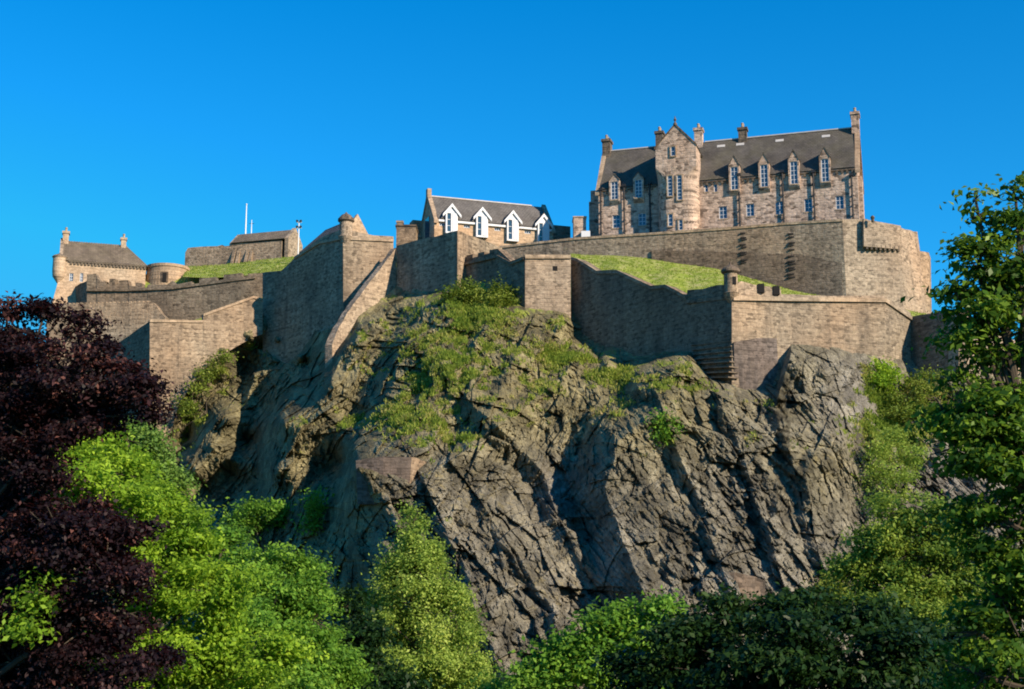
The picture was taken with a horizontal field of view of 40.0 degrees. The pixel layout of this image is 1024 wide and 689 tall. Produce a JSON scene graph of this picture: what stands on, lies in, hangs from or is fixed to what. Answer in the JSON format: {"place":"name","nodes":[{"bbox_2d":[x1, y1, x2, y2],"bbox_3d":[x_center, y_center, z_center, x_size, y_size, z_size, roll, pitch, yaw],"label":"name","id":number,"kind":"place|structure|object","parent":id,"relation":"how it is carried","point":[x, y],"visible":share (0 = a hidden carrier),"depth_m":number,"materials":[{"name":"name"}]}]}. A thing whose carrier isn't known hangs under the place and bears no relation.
{"place":"outdoors","nodes":[
{"label":"outdoors","id":0,"kind":"place"},
{"bbox_2d":[182,256,293,277],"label":"grass bank","id":1,"kind":"structure","parent":0,"point":[277,265],"depth_m":250.12,"materials":[{"name":"green plant"}]},
{"bbox_2d":[296,220,301,254],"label":"floodlight mast","id":2,"kind":"object","parent":1,"relation":"on","point":[298,226],"visible":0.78,"depth_m":248.26,"materials":[{"name":"metal"}]},
{"bbox_2d":[145,275,571,396],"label":"hill","id":3,"kind":"structure","parent":0,"point":[194,280],"depth_m":250.12,"materials":[{"name":"green plant"}]},
{"bbox_2d":[52,227,147,303],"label":"turreted house","id":4,"kind":"structure","parent":3,"relation":"on","point":[75,264],"depth_m":248.81,"materials":[{"name":"stone"}]},
{"bbox_2d":[69,273,72,280],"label":"window","id":5,"kind":"structure","parent":4,"relation":"in","point":[71,274],"depth_m":246.66,"materials":[{"name":"white glass"}]},
{"bbox_2d":[47,300,168,393],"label":"curtain wall","id":6,"kind":"structure","parent":3,"relation":"on","point":[133,316],"depth_m":232.25,"materials":[{"name":"stone"}]},
{"bbox_2d":[146,263,189,284],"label":"round tower","id":7,"kind":"structure","parent":3,"relation":"on","point":[161,273],"depth_m":250.62,"materials":[{"name":"stone"}]},
{"bbox_2d":[162,273,166,281],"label":"door","id":8,"kind":"structure","parent":7,"relation":"in","point":[164,274],"depth_m":249.93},
{"bbox_2d":[75,273,262,319],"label":"battery wall","id":9,"kind":"structure","parent":3,"relation":"on","point":[173,300],"depth_m":239.08,"materials":[{"name":"stone"}]},
{"bbox_2d":[102,296,262,445],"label":"bastion wall","id":10,"kind":"structure","parent":3,"relation":"on","point":[177,350],"depth_m":210.08,"materials":[{"name":"stone"}]},
{"bbox_2d":[185,228,302,266],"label":"ruined hall","id":11,"kind":"structure","parent":3,"relation":"on","point":[250,247],"depth_m":263.92,"materials":[{"name":"stone"}]},
{"bbox_2d":[245,204,247,233],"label":"flagpole","id":12,"kind":"object","parent":11,"relation":"on","point":[246,218],"visible":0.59,"depth_m":271.54,"materials":[{"name":"metal"}]},
{"bbox_2d":[263,212,393,362],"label":"corner bastion","id":13,"kind":"object","parent":3,"relation":"on","point":[316,285],"visible":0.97,"depth_m":207.71,"materials":[{"name":"stone"}]},
{"bbox_2d":[299,214,367,252],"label":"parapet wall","id":14,"kind":"structure","parent":3,"relation":"on","point":[358,226],"depth_m":215.26,"materials":[{"name":"stone"}]},
{"bbox_2d":[395,220,417,245],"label":"stone lodge","id":15,"kind":"structure","parent":3,"relation":"on","point":[406,233],"depth_m":212.12,"materials":[{"name":"beige stone"}]},
{"bbox_2d":[396,231,501,291],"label":"rampart wall","id":16,"kind":"structure","parent":3,"relation":"on","point":[429,264],"depth_m":195.90,"materials":[{"name":"stone"}]},
{"bbox_2d":[410,188,570,246],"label":"dormered house","id":17,"kind":"structure","parent":3,"relation":"on","point":[498,224],"depth_m":219.57,"materials":[{"name":"stone"}]},
{"bbox_2d":[425,216,429,237],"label":"gable window","id":18,"kind":"structure","parent":17,"relation":"in","point":[427,222],"depth_m":219.06,"materials":[{"name":"blue glass"}]},
{"bbox_2d":[464,249,524,306],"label":"rampart wall","id":19,"kind":"structure","parent":3,"relation":"on","point":[483,266],"depth_m":187.98,"materials":[{"name":"stone"}]},
{"bbox_2d":[572,216,589,236],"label":"stone hut","id":20,"kind":"object","parent":3,"relation":"on","point":[579,226],"visible":0.67,"depth_m":213.34,"materials":[{"name":"stone"}]},
{"bbox_2d":[499,219,845,295],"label":"terrace wall","id":21,"kind":"structure","parent":3,"relation":"on","point":[805,256],"depth_m":198.96,"materials":[{"name":"brown stone"}]},
{"bbox_2d":[589,107,864,235],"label":"gabled house","id":22,"kind":"structure","parent":3,"relation":"on","point":[676,178],"depth_m":207.18,"materials":[{"name":"stone"}]},
{"bbox_2d":[613,215,619,227],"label":"window","id":23,"kind":"structure","parent":22,"relation":"in","point":[616,218],"depth_m":211.19,"materials":[{"name":"blue glass"}]},
{"bbox_2d":[638,213,645,224],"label":"window","id":24,"kind":"structure","parent":22,"relation":"in","point":[641,216],"depth_m":210.11,"materials":[{"name":"blue glass"}]},
{"bbox_2d":[719,206,726,218],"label":"window","id":25,"kind":"structure","parent":22,"relation":"in","point":[722,210],"depth_m":206.65,"materials":[{"name":"blue glass"}]},
{"bbox_2d":[746,204,753,215],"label":"window","id":26,"kind":"structure","parent":22,"relation":"in","point":[749,207],"depth_m":205.54,"materials":[{"name":"blue glass"}]},
{"bbox_2d":[776,201,782,213],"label":"window","id":27,"kind":"structure","parent":22,"relation":"in","point":[779,210],"depth_m":204.34,"materials":[{"name":"blue glass"}]},
{"bbox_2d":[804,199,812,211],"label":"window","id":28,"kind":"structure","parent":22,"relation":"in","point":[807,202],"depth_m":203.20,"materials":[{"name":"blue glass"}]},
{"bbox_2d":[835,196,843,208],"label":"window","id":29,"kind":"structure","parent":22,"relation":"in","point":[839,199],"depth_m":201.96,"materials":[{"name":"blue glass"}]},
{"bbox_2d":[842,215,931,313],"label":"bastion wall","id":30,"kind":"structure","parent":3,"relation":"on","point":[892,262],"depth_m":195.96,"materials":[{"name":"stone"}]},
{"bbox_2d":[0,0,1023,342],"label":"sky","id":31,"kind":"structure","parent":0,"point":[154,123],"materials":[{"name":"blue"}]},
{"bbox_2d":[5,278,1023,688],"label":"rock crag","id":32,"kind":"structure","parent":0,"point":[561,510],"depth_m":149.47,"materials":[{"name":"grey stone"}]},
{"bbox_2d":[167,349,243,437],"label":"shrub","id":33,"kind":"object","parent":32,"relation":"on","point":[189,406],"visible":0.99,"depth_m":205.45,"materials":[{"name":"green plant"}]},
{"bbox_2d":[218,491,294,541],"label":"shrub","id":34,"kind":"object","parent":32,"relation":"on","point":[258,509],"visible":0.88,"depth_m":167.57,"materials":[{"name":"green plant"}]},
{"bbox_2d":[284,482,334,537],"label":"shrub","id":35,"kind":"object","parent":32,"relation":"on","point":[313,506],"visible":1,"depth_m":160.75,"materials":[{"name":"green plant"}]},
{"bbox_2d":[325,248,395,367],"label":"buttress wall","id":36,"kind":"structure","parent":32,"relation":"on","point":[378,285],"depth_m":197.20,"materials":[{"name":"stone"}]},
{"bbox_2d":[356,456,426,504],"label":"retaining wall","id":37,"kind":"structure","parent":32,"relation":"on","point":[407,468],"depth_m":142.45,"materials":[{"name":"stone"}]},
{"bbox_2d":[435,275,487,305],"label":"shrub","id":38,"kind":"object","parent":32,"relation":"on","point":[465,290],"visible":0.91,"depth_m":184.38,"materials":[{"name":"green plant"}]},
{"bbox_2d":[470,274,522,307],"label":"shrub","id":39,"kind":"object","parent":32,"relation":"on","point":[495,297],"visible":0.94,"depth_m":183.16,"materials":[{"name":"green plant"}]},
{"bbox_2d":[525,255,570,317],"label":"bastion wall","id":40,"kind":"structure","parent":32,"relation":"on","point":[547,282],"depth_m":183.01,"materials":[{"name":"stone"}]},
{"bbox_2d":[174,296,981,528],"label":"cliff grass","id":41,"kind":"structure","parent":32,"relation":"on","point":[474,316],"depth_m":166.11,"materials":[{"name":"green plant"}]},
{"bbox_2d":[571,257,738,384],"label":"rampart wall","id":42,"kind":"structure","parent":32,"relation":"on","point":[632,314],"depth_m":172.93,"materials":[{"name":"stone"}]},
{"bbox_2d":[644,406,690,449],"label":"shrub","id":43,"kind":"object","parent":32,"relation":"on","point":[665,433],"visible":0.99,"depth_m":144.95,"materials":[{"name":"green plant"}]},
{"bbox_2d":[710,572,764,605],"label":"retaining wall","id":44,"kind":"structure","parent":32,"relation":"on","point":[748,583],"depth_m":130.28,"materials":[{"name":"stone"}]},
{"bbox_2d":[733,338,777,389],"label":"footing wall","id":45,"kind":"structure","parent":32,"relation":"on","point":[755,361],"depth_m":161.80,"materials":[{"name":"stone"}]},
{"bbox_2d":[721,262,912,387],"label":"rampart wall","id":46,"kind":"structure","parent":32,"relation":"on","point":[877,326],"depth_m":166.22,"materials":[{"name":"stone"}]},
{"bbox_2d":[804,573,853,599],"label":"shrub","id":47,"kind":"object","parent":32,"relation":"on","point":[826,583],"visible":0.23,"depth_m":133.21,"materials":[{"name":"green plant"}]},
{"bbox_2d":[864,355,907,394],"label":"shrub","id":48,"kind":"object","parent":32,"relation":"on","point":[878,365],"visible":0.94,"depth_m":164.64,"materials":[{"name":"green plant"}]},
{"bbox_2d":[851,421,934,504],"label":"shrub","id":49,"kind":"object","parent":32,"relation":"on","point":[876,449],"visible":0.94,"depth_m":150.48,"materials":[{"name":"green plant"}]},
{"bbox_2d":[880,363,951,423],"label":"shrub","id":50,"kind":"object","parent":32,"relation":"on","point":[904,410],"visible":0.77,"depth_m":163.66,"materials":[{"name":"green plant"}]},
{"bbox_2d":[911,312,1020,401],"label":"rampart wall","id":51,"kind":"structure","parent":32,"relation":"on","point":[922,328],"depth_m":171.54,"materials":[{"name":"stone"}]},
{"bbox_2d":[570,253,925,315],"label":"grass slope","id":52,"kind":"structure","parent":0,"point":[682,275],"depth_m":191.47,"materials":[{"name":"green plant"}]},
{"bbox_3d":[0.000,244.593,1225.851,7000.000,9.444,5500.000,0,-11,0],"label":"ground","id":53,"kind":"structure","parent":0,"visible":0},
{"bbox_2d":[0,289,197,688],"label":"copper beech","id":54,"kind":"object","parent":53,"relation":"on","point":[43,417],"visible":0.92,"depth_m":38.56,"materials":[{"name":"purple plant"}]},
{"bbox_2d":[105,416,212,617],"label":"broadleaf tree","id":55,"kind":"object","parent":53,"relation":"on","point":[152,439],"visible":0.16,"depth_m":79.47,"materials":[{"name":"green plant"}]},
{"bbox_2d":[0,421,328,688],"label":"broadleaf tree","id":56,"kind":"object","parent":53,"relation":"on","point":[220,648],"visible":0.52,"depth_m":47.60,"materials":[{"name":"green plant"}]},
{"bbox_2d":[168,520,384,688],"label":"broadleaf tree","id":57,"kind":"object","parent":53,"relation":"on","point":[301,595],"visible":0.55,"depth_m":69.45,"materials":[{"name":"green plant"}]},
{"bbox_2d":[322,579,445,688],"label":"leafy bush","id":58,"kind":"object","parent":53,"relation":"on","point":[368,635],"visible":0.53,"depth_m":75.44,"materials":[{"name":"green plant"}]},
{"bbox_2d":[355,496,502,688],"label":"birch tree","id":59,"kind":"object","parent":53,"relation":"on","point":[414,557],"visible":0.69,"depth_m":83.24,"materials":[{"name":"green plant"}]},
{"bbox_2d":[457,585,689,688],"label":"leafy bush","id":60,"kind":"object","parent":53,"relation":"on","point":[568,653],"visible":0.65,"depth_m":59.86,"materials":[{"name":"green plant"}]},
{"bbox_2d":[584,580,984,688],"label":"shrub thicket","id":61,"kind":"object","parent":53,"relation":"on","point":[802,653],"visible":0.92,"depth_m":39.29,"materials":[{"name":"green plant"}]},
{"bbox_2d":[814,488,995,688],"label":"broadleaf tree","id":62,"kind":"object","parent":53,"relation":"on","point":[868,566],"visible":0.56,"depth_m":86.06,"materials":[{"name":"green plant"}]},
{"bbox_2d":[900,171,1023,688],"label":"maple tree","id":63,"kind":"object","parent":53,"relation":"on","point":[989,444],"visible":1,"depth_m":29.85,"materials":[{"name":"green plant"}]}
]}

